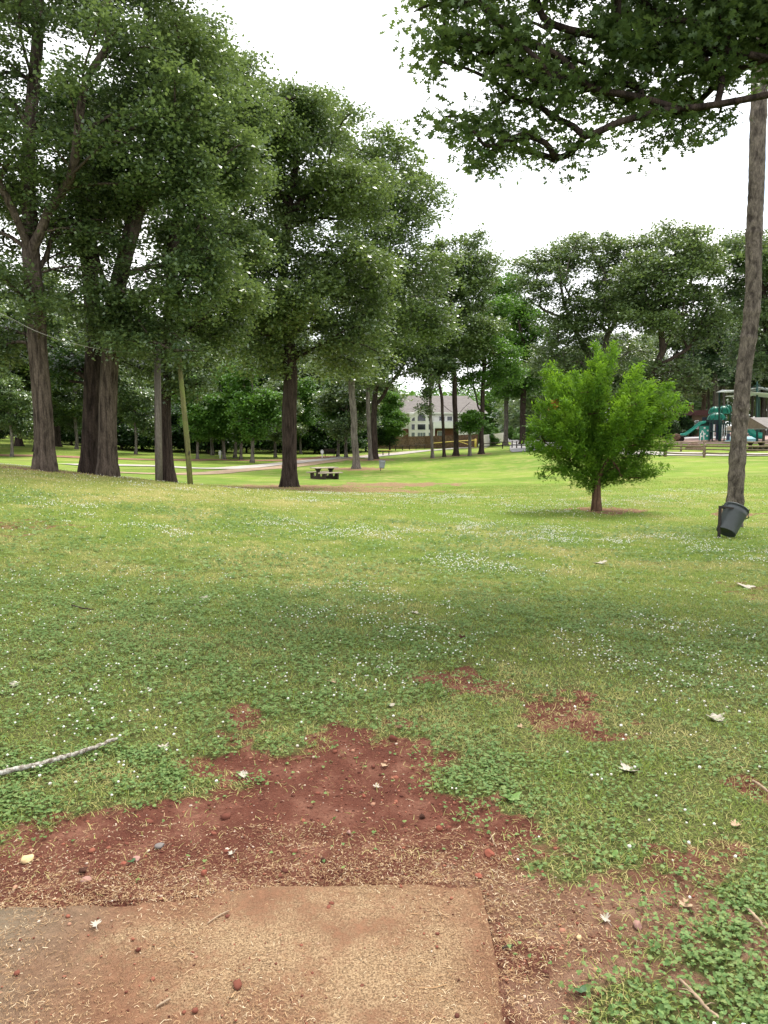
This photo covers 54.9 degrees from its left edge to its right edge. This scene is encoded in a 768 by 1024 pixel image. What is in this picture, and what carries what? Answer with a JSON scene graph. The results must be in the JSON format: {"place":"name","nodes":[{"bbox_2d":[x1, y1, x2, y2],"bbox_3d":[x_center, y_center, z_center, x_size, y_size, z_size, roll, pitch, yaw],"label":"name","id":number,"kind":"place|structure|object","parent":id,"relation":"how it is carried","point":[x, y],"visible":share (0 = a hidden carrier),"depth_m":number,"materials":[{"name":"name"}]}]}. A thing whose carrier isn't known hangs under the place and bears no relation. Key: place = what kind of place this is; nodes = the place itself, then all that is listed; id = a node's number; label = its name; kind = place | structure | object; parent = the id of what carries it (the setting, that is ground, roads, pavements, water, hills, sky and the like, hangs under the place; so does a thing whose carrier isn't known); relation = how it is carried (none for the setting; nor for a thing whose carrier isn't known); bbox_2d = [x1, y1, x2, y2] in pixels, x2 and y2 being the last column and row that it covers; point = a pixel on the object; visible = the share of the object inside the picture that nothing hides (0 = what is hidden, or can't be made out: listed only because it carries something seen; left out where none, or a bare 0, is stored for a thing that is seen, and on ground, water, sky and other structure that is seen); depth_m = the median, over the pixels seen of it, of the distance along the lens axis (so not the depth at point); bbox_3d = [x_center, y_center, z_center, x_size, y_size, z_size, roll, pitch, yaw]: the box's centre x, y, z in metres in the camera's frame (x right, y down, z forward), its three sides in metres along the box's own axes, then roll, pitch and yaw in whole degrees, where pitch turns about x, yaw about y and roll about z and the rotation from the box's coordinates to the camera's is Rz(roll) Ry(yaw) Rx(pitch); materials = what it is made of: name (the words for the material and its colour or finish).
{"place":"outdoors","nodes":[
{"label":"outdoors","id":0,"kind":"place"},
{"bbox_2d":[0,454,335,460],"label":"dirt track","id":1,"kind":"structure","parent":0,"point":[318,457],"depth_m":68.92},
{"bbox_2d":[58,457,350,468],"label":"path","id":2,"kind":"structure","parent":0,"point":[267,464],"depth_m":60.84,"materials":[{"name":"concrete"}]},
{"bbox_2d":[120,447,478,474],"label":"footpath","id":3,"kind":"structure","parent":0,"point":[264,468],"depth_m":57.97,"materials":[{"name":"beige concrete"}]},
{"bbox_2d":[0,435,767,1023],"bbox_3d":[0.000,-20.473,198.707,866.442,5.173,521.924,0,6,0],"label":"ground","id":4,"kind":"structure","parent":0,"point":[490,467],"depth_m":4.05,"materials":[{"name":"green plant"}]},
{"bbox_2d":[0,303,24,445],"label":"oak tree","id":5,"kind":"object","parent":4,"relation":"on","point":[18,442],"depth_m":77.27,"materials":[{"name":"green plant"}]},
{"bbox_2d":[0,365,33,456],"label":"young tree","id":6,"kind":"object","parent":4,"relation":"on","point":[21,424],"visible":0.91,"depth_m":61.02,"materials":[{"name":"green plant"}]},
{"bbox_2d":[20,854,33,863],"bbox_3d":[-1.345,1.306,2.783,0.046,0.026,0.056,1,6,13],"label":"stone","id":7,"kind":"object","parent":4,"relation":"on","point":[25,859],"visible":1,"depth_m":2.77,"materials":[{"name":"beige stone"}]},
{"bbox_2d":[0,262,64,375],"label":"oak tree","id":8,"kind":"object","parent":4,"relation":"on","point":[3,307],"visible":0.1,"depth_m":63.55,"materials":[{"name":"green plant"}]},
{"bbox_2d":[0,265,84,451],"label":"oak tree","id":9,"kind":"object","parent":4,"relation":"on","point":[61,333],"visible":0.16,"depth_m":68.05,"materials":[{"name":"green plant"}]},
{"bbox_2d":[0,737,117,775],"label":"stick","id":10,"kind":"object","parent":4,"relation":"on","point":[6,771],"visible":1,"depth_m":3.51,"materials":[{"name":"beige wood"}]},
{"bbox_2d":[51,374,82,448],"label":"young tree","id":11,"kind":"object","parent":4,"relation":"on","point":[68,412],"visible":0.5,"depth_m":76.48,"materials":[{"name":"green plant"}]},
{"bbox_2d":[53,299,84,446],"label":"oak tree","id":12,"kind":"object","parent":4,"relation":"on","point":[57,431],"visible":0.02,"depth_m":81.23,"materials":[{"name":"green plant"}]},
{"bbox_2d":[60,404,81,444],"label":"shrub","id":13,"kind":"object","parent":4,"relation":"on","point":[63,438],"visible":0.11,"depth_m":88.81,"materials":[{"name":"green plant"}]},
{"bbox_2d":[12,78,150,473],"bbox_3d":[-9.362,-7.320,23.595,4.081,12.612,5.226,-3,7,-26],"label":"ivy clad tree","id":14,"kind":"object","parent":4,"relation":"on","point":[86,369],"visible":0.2,"depth_m":23.09,"materials":[{"name":"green plant"}]},
{"bbox_2d":[0,0,217,471],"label":"oak tree","id":15,"kind":"object","parent":4,"relation":"on","point":[22,191],"visible":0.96,"depth_m":19.41,"materials":[{"name":"green plant"}]},
{"bbox_2d":[78,406,149,449],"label":"shrub","id":16,"kind":"object","parent":4,"relation":"on","point":[123,432],"visible":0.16,"depth_m":81.91,"materials":[{"name":"green plant"}]},
{"bbox_2d":[117,365,154,453],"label":"young tree","id":17,"kind":"object","parent":4,"relation":"on","point":[143,400],"visible":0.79,"depth_m":72.60,"materials":[{"name":"green plant"}]},
{"bbox_2d":[118,321,153,396],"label":"oak tree","id":18,"kind":"object","parent":4,"relation":"on","point":[150,384],"visible":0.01,"depth_m":103.55,"materials":[{"name":"green plant"}]},
{"bbox_2d":[151,346,162,480],"bbox_3d":[-6.853,-2.874,22.423,0.325,4.500,0.224,0,6,0],"label":"utility pole","id":19,"kind":"object","parent":4,"relation":"on","point":[158,430],"visible":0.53,"depth_m":22.36,"materials":[{"name":"grey wood"}]},
{"bbox_2d":[122,406,193,449],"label":"shrub","id":20,"kind":"object","parent":4,"relation":"on","point":[143,440],"visible":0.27,"depth_m":82.16,"materials":[{"name":"green plant"}]},
{"bbox_2d":[47,0,288,476],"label":"oak tree","id":21,"kind":"object","parent":4,"relation":"on","point":[186,83],"visible":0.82,"depth_m":20.66,"materials":[{"name":"green plant"}]},
{"bbox_2d":[171,400,182,450],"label":"shrub","id":22,"kind":"object","parent":4,"relation":"on","point":[176,408],"visible":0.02,"depth_m":85.21,"materials":[{"name":"green plant"}]},
{"bbox_2d":[177,358,192,483],"bbox_3d":[-5.869,-2.504,21.844,0.389,4.016,0.198,0,6,0],"label":"leaning pole","id":23,"kind":"object","parent":4,"relation":"on","point":[186,435],"visible":0.81,"depth_m":21.80,"materials":[{"name":"green wood"}]},
{"bbox_2d":[171,374,227,458],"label":"young tree","id":24,"kind":"object","parent":4,"relation":"on","point":[199,435],"visible":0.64,"depth_m":68.84,"materials":[{"name":"green plant"}]},
{"bbox_2d":[171,323,230,398],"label":"oak tree","id":25,"kind":"object","parent":4,"relation":"on","point":[174,344],"depth_m":96.24,"materials":[{"name":"green plant"}]},
{"bbox_2d":[180,358,222,454],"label":"young tree","id":26,"kind":"object","parent":4,"relation":"on","point":[211,444],"visible":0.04,"depth_m":78.71,"materials":[{"name":"green plant"}]},
{"bbox_2d":[172,415,245,453],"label":"shrub","id":27,"kind":"object","parent":4,"relation":"on","point":[229,444],"visible":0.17,"depth_m":83.01,"materials":[{"name":"green plant"}]},
{"bbox_2d":[195,361,256,458],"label":"young tree","id":28,"kind":"object","parent":4,"relation":"on","point":[217,418],"visible":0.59,"depth_m":69.79,"materials":[{"name":"green plant"}]},
{"bbox_2d":[200,360,257,457],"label":"young tree","id":29,"kind":"object","parent":4,"relation":"on","point":[235,444],"visible":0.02,"depth_m":75.55,"materials":[{"name":"green plant"}]},
{"bbox_2d":[118,3,341,482],"bbox_3d":[-4.308,-9.278,27.638,7.058,16.396,11.871,5,7,37],"label":"oak tree","id":30,"kind":"object","parent":4,"relation":"on","point":[290,128],"visible":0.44,"depth_m":25.09,"materials":[{"name":"green plant"}]},
{"bbox_2d":[218,381,257,459],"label":"young tree","id":31,"kind":"object","parent":4,"relation":"on","point":[237,437],"visible":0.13,"depth_m":72.20,"materials":[{"name":"green plant"}]},
{"bbox_2d":[217,355,282,462],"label":"young tree","id":32,"kind":"object","parent":4,"relation":"on","point":[257,405],"visible":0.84,"depth_m":66.77,"materials":[{"name":"green plant"}]},
{"bbox_2d":[0,879,505,1023],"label":"concrete slab","id":33,"kind":"object","parent":4,"relation":"on","point":[337,934],"visible":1,"depth_m":2.25,"materials":[{"name":"brown concrete"}]},
{"bbox_2d":[237,417,278,452],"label":"shrub","id":34,"kind":"object","parent":4,"relation":"on","point":[266,442],"visible":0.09,"depth_m":90.40,"materials":[{"name":"green plant"}]},
{"bbox_2d":[229,332,304,449],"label":"oak tree","id":35,"kind":"object","parent":4,"relation":"on","point":[261,379],"visible":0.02,"depth_m":100.31,"materials":[{"name":"green plant"}]},
{"bbox_2d":[254,372,309,457],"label":"young tree","id":36,"kind":"object","parent":4,"relation":"on","point":[277,435],"visible":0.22,"depth_m":78.67,"materials":[{"name":"green plant"}]},
{"bbox_2d":[167,68,415,486],"bbox_3d":[-3.901,-9.741,32.330,10.733,17.916,8.943,0,6,0],"label":"oak tree","id":37,"kind":"object","parent":4,"relation":"on","point":[333,187],"visible":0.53,"depth_m":32.24,"materials":[{"name":"green plant"}]},
{"bbox_2d":[295,331,313,402],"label":"oak tree","id":38,"kind":"object","parent":4,"relation":"on","point":[305,340],"visible":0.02,"depth_m":114.90,"materials":[{"name":"green plant"}]},
{"bbox_2d":[297,376,317,453],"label":"young tree","id":39,"kind":"object","parent":4,"relation":"on","point":[306,389],"visible":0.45,"depth_m":90.56,"materials":[{"name":"green plant"}]},
{"bbox_2d":[306,467,342,479],"bbox_3d":[-3.613,-2.360,44.836,1.610,0.718,1.619,-5,8,-38],"label":"picnic table","id":40,"kind":"object","parent":4,"relation":"on","point":[324,476],"visible":0.99,"depth_m":44.58,"materials":[{"name":"wood"}]},
{"bbox_2d":[297,407,351,453],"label":"shrub","id":41,"kind":"object","parent":4,"relation":"on","point":[316,439],"visible":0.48,"depth_m":93.27,"materials":[{"name":"green plant"}]},
{"bbox_2d":[297,338,382,407],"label":"oak tree","id":42,"kind":"object","parent":4,"relation":"on","point":[318,387],"visible":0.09,"depth_m":105.17,"materials":[{"name":"green plant"}]},
{"bbox_2d":[315,374,365,456],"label":"young tree","id":43,"kind":"object","parent":4,"relation":"on","point":[324,418],"visible":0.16,"depth_m":82.77,"materials":[{"name":"green plant"}]},
{"bbox_2d":[313,428,367,452],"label":"shrub","id":44,"kind":"object","parent":4,"relation":"on","point":[364,443],"visible":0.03,"depth_m":97.89,"materials":[{"name":"green plant"}]},
{"bbox_2d":[308,373,382,456],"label":"young tree","id":45,"kind":"object","parent":4,"relation":"on","point":[332,399],"visible":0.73,"depth_m":79.79,"materials":[{"name":"green plant"}]},
{"bbox_2d":[336,419,382,451],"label":"shrub","id":46,"kind":"object","parent":4,"relation":"on","point":[364,434],"visible":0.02,"depth_m":100.70,"materials":[{"name":"green plant"}]},
{"bbox_2d":[358,412,400,450],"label":"shrub","id":47,"kind":"object","parent":4,"relation":"on","point":[392,440],"visible":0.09,"depth_m":104.89,"materials":[{"name":"green plant"}]},
{"bbox_2d":[325,294,435,460],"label":"oak tree","id":48,"kind":"object","parent":4,"relation":"on","point":[368,388],"visible":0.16,"depth_m":73.59,"materials":[{"name":"green plant"}]},
{"bbox_2d":[0,660,767,1023],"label":"dead grass","id":49,"kind":"structure","parent":4,"relation":"on","point":[360,884],"depth_m":2.54,"materials":[{"name":"beige plant"}]},
{"bbox_2d":[0,484,767,1023],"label":"clover patches","id":50,"kind":"object","parent":4,"relation":"on","point":[684,936],"visible":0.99,"depth_m":4.88,"materials":[{"name":"green plant"}]},
{"bbox_2d":[0,463,767,1023],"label":"clover flowers","id":51,"kind":"object","parent":4,"relation":"on","point":[408,599],"visible":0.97,"depth_m":9.76,"materials":[{"name":"white plant"}]},
{"bbox_2d":[297,82,473,468],"bbox_3d":[-0.753,-18.485,59.096,15.306,30.472,11.897,0,6,0],"label":"oak tree","id":52,"kind":"object","parent":4,"relation":"on","point":[407,208],"visible":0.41,"depth_m":56.85,"materials":[{"name":"green plant"}]},
{"bbox_2d":[361,357,412,447],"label":"oak tree","id":53,"kind":"object","parent":4,"relation":"on","point":[403,396],"visible":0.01,"depth_m":122.72,"materials":[{"name":"green plant"}]},
{"bbox_2d":[345,321,436,458],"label":"oak tree","id":54,"kind":"object","parent":4,"relation":"on","point":[396,373],"visible":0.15,"depth_m":76.82,"materials":[{"name":"green plant"}]},
{"bbox_2d":[377,390,410,449],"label":"round tree","id":55,"kind":"object","parent":4,"relation":"on","point":[396,420],"visible":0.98,"depth_m":104.09,"materials":[{"name":"green plant"}]},
{"bbox_2d":[378,434,477,448],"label":"wooden fence","id":56,"kind":"object","parent":4,"relation":"on","point":[421,442],"visible":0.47,"depth_m":117.28,"materials":[{"name":"brown wood"}]},
{"bbox_2d":[411,346,457,457],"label":"gum tree","id":57,"kind":"object","parent":4,"relation":"on","point":[433,362],"visible":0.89,"depth_m":76.74,"materials":[{"name":"green plant"}]},
{"bbox_2d":[414,345,463,456],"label":"gum tree","id":58,"kind":"object","parent":4,"relation":"on","point":[445,375],"visible":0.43,"depth_m":78.94,"materials":[{"name":"green plant"}]},
{"bbox_2d":[399,396,487,445],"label":"white house","id":59,"kind":"structure","parent":4,"relation":"on","point":[418,425],"depth_m":133.07,"materials":[{"name":"white paint"}]},
{"bbox_2d":[377,380,518,432],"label":"wooded ridge","id":60,"kind":"structure","parent":4,"relation":"on","point":[489,408],"depth_m":304.93,"materials":[{"name":"green plant"}]},
{"bbox_2d":[405,222,516,455],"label":"oak tree","id":61,"kind":"object","parent":4,"relation":"on","point":[477,280],"visible":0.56,"depth_m":78.76,"materials":[{"name":"green plant"}]},
{"bbox_2d":[455,409,488,455],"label":"round tree","id":62,"kind":"object","parent":4,"relation":"on","point":[470,422],"visible":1,"depth_m":78.44,"materials":[{"name":"green plant"}]},
{"bbox_2d":[446,276,530,453],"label":"maple tree","id":63,"kind":"object","parent":4,"relation":"on","point":[480,377],"visible":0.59,"depth_m":82.97,"materials":[{"name":"green plant"}]},
{"bbox_2d":[477,425,501,445],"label":"garden bush","id":64,"kind":"object","parent":4,"relation":"on","point":[492,437],"visible":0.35,"depth_m":116.98,"materials":[{"name":"green plant"}]},
{"bbox_2d":[484,432,503,447],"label":"white fence","id":65,"kind":"object","parent":4,"relation":"on","point":[500,436],"visible":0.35,"depth_m":116.34,"materials":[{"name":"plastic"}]},
{"bbox_2d":[471,270,535,444],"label":"beech tree","id":66,"kind":"object","parent":4,"relation":"on","point":[505,394],"visible":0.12,"depth_m":117.30,"materials":[{"name":"green plant"}]},
{"bbox_2d":[500,792,521,803],"bbox_3d":[0.580,1.255,3.259,0.091,0.017,0.127,-6,8,-43],"label":"fallen leaf","id":67,"kind":"object","parent":4,"relation":"on","point":[517,795],"visible":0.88,"depth_m":3.27,"materials":[{"name":"green plant"}]},
{"bbox_2d":[498,299,556,443],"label":"beech tree","id":68,"kind":"object","parent":4,"relation":"on","point":[533,334],"visible":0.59,"depth_m":115.43,"materials":[{"name":"green plant"}]},
{"bbox_2d":[508,374,550,417],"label":"woodland tree","id":69,"kind":"object","parent":4,"relation":"on","point":[529,407],"visible":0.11,"depth_m":162.13,"materials":[{"name":"green plant"}]},
{"bbox_2d":[379,0,767,192],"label":"oak tree","id":70,"kind":"object","parent":4,"relation":"on","point":[722,34],"visible":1,"depth_m":8.09,"materials":[{"name":"green plant"}]},
{"bbox_2d":[484,441,664,455],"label":"rail fence","id":71,"kind":"object","parent":4,"relation":"on","point":[521,445],"visible":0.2,"depth_m":97.58,"materials":[{"name":"brown wood"}]},
{"bbox_2d":[494,224,677,384],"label":"spreading tree","id":72,"kind":"object","parent":4,"relation":"on","point":[577,324],"visible":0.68,"depth_m":91.31,"materials":[{"name":"green plant"}]},
{"bbox_2d":[521,339,693,510],"bbox_3d":[5.462,-2.024,18.370,3.476,4.516,3.666,6,8,43],"label":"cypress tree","id":73,"kind":"object","parent":4,"relation":"on","point":[576,426],"visible":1,"depth_m":18.08,"materials":[{"name":"green plant"}]},
{"bbox_2d":[571,330,658,438],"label":"woodland tree","id":74,"kind":"object","parent":4,"relation":"on","point":[618,336],"visible":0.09,"depth_m":121.66,"materials":[{"name":"green plant"}]},
{"bbox_2d":[487,382,767,431],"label":"woods","id":75,"kind":"object","parent":4,"relation":"on","point":[513,414],"visible":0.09,"depth_m":183.71,"materials":[{"name":"green plant"}]},
{"bbox_2d":[618,330,671,381],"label":"woodland tree","id":76,"kind":"object","parent":4,"relation":"on","point":[645,344],"visible":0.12,"depth_m":134.44,"materials":[{"name":"green plant"}]},
{"bbox_2d":[651,415,688,438],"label":"garden bush","id":77,"kind":"object","parent":4,"relation":"on","point":[674,426],"visible":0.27,"depth_m":110.02,"materials":[{"name":"green plant"}]},
{"bbox_2d":[599,218,742,443],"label":"spreading tree","id":78,"kind":"object","parent":4,"relation":"on","point":[665,279],"visible":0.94,"depth_m":84.64,"materials":[{"name":"green plant"}]},
{"bbox_2d":[645,329,723,412],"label":"woodland tree","id":79,"kind":"object","parent":4,"relation":"on","point":[676,348],"visible":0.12,"depth_m":122.45,"materials":[{"name":"green plant"}]},
{"bbox_2d":[676,414,698,436],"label":"garden bush","id":80,"kind":"object","parent":4,"relation":"on","point":[687,422],"visible":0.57,"depth_m":115.86,"materials":[{"name":"green plant"}]},
{"bbox_2d":[676,405,715,436],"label":"hut","id":81,"kind":"object","parent":4,"relation":"on","point":[696,415],"visible":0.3,"depth_m":117.10,"materials":[{"name":"brown"}]},
{"bbox_2d":[679,978,718,1018],"bbox_3d":[0.898,1.374,2.089,0.055,0.018,0.160,-3,7,-28],"label":"twig","id":82,"kind":"object","parent":4,"relation":"on","point":[696,996],"visible":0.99,"depth_m":2.08,"materials":[{"name":"beige wood"}]},
{"bbox_2d":[680,330,726,409],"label":"woodland tree","id":83,"kind":"object","parent":4,"relation":"on","point":[703,404],"depth_m":148.24,"materials":[{"name":"green plant"}]},
{"bbox_2d":[679,319,740,436],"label":"spreading tree","id":84,"kind":"object","parent":4,"relation":"on","point":[711,355],"visible":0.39,"depth_m":102.85,"materials":[{"name":"green plant"}]},
{"bbox_2d":[659,440,767,451],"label":"rail fence","id":85,"kind":"object","parent":4,"relation":"on","point":[681,442],"visible":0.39,"depth_m":64.56,"materials":[{"name":"brown wood"}]},
{"bbox_2d":[664,444,767,456],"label":"rail fence","id":86,"kind":"object","parent":4,"relation":"on","point":[704,452],"visible":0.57,"depth_m":54.63,"materials":[{"name":"brown wood"}]},
{"bbox_2d":[712,356,736,435],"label":"pine tree","id":87,"kind":"object","parent":4,"relation":"on","point":[725,386],"visible":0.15,"depth_m":117.64,"materials":[{"name":"green plant"}]},
{"bbox_2d":[698,228,767,383],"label":"spreading tree","id":88,"kind":"object","parent":4,"relation":"on","point":[736,245],"visible":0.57,"depth_m":88.80,"materials":[{"name":"green plant"}]},
{"bbox_2d":[716,502,749,537],"bbox_3d":[6.249,0.230,13.337,0.628,0.844,0.442,-2,6,-22],"label":"trash bin","id":89,"kind":"object","parent":4,"relation":"on","point":[732,516],"visible":0.95,"depth_m":13.16,"materials":[{"name":"grey plastic"}]},
{"bbox_2d":[718,381,767,440],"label":"shade sail","id":90,"kind":"object","parent":4,"relation":"on","point":[758,394],"visible":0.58,"depth_m":86.07,"materials":[{"name":"white fabric"}]},
{"bbox_2d":[725,329,767,433],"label":"woodland tree","id":91,"kind":"object","parent":4,"relation":"on","point":[761,398],"visible":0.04,"depth_m":129.00,"materials":[{"name":"green plant"}]},
{"bbox_2d":[726,37,767,527],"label":"sweetgum tree","id":92,"kind":"object","parent":4,"relation":"on","point":[752,310],"visible":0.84,"depth_m":14.74,"materials":[{"name":"brown plant"}]},
{"bbox_2d":[748,417,767,448],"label":"pavilion","id":93,"kind":"structure","parent":4,"relation":"on","point":[758,423],"depth_m":69.16,"materials":[{"name":"grey"}]},
{"bbox_2d":[761,349,765,431],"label":"pine tree","id":94,"kind":"object","parent":4,"relation":"on","point":[763,407],"visible":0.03,"depth_m":120.77,"materials":[{"name":"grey plant"}]},
{"bbox_2d":[0,464,767,1023],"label":"grass","id":95,"kind":"structure","parent":0,"point":[458,520],"depth_m":6.52,"materials":[{"name":"green plant"}]},
{"bbox_2d":[0,671,767,1023],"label":"gravel","id":96,"kind":"structure","parent":0,"point":[238,981],"depth_m":2.85,"materials":[{"name":"brown gravel"}]},
{"bbox_2d":[0,0,767,426],"label":"sky","id":97,"kind":"structure","parent":0,"point":[339,43],"materials":[{"name":"white"}]},
{"bbox_2d":[508,438,557,451],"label":"driveway","id":98,"kind":"structure","parent":0,"point":[515,449],"depth_m":97.41,"materials":[{"name":"concrete"}]},
{"bbox_2d":[360,445,767,457],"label":"road","id":99,"kind":"structure","parent":0,"point":[397,453],"depth_m":66.65,"materials":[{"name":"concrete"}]},
{"bbox_2d":[668,432,767,443],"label":"playground surface","id":100,"kind":"object","parent":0,"point":[697,439],"visible":0.11,"depth_m":92.84,"materials":[{"name":"pink rubber"}]},
{"bbox_2d":[680,399,731,440],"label":"playground tower","id":101,"kind":"structure","parent":100,"relation":"on","point":[706,425],"depth_m":90.19,"materials":[{"name":"green paint"}]},
{"bbox_2d":[747,429,762,438],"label":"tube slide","id":102,"kind":"object","parent":100,"relation":"on","point":[751,432],"visible":0.42,"depth_m":90.35,"materials":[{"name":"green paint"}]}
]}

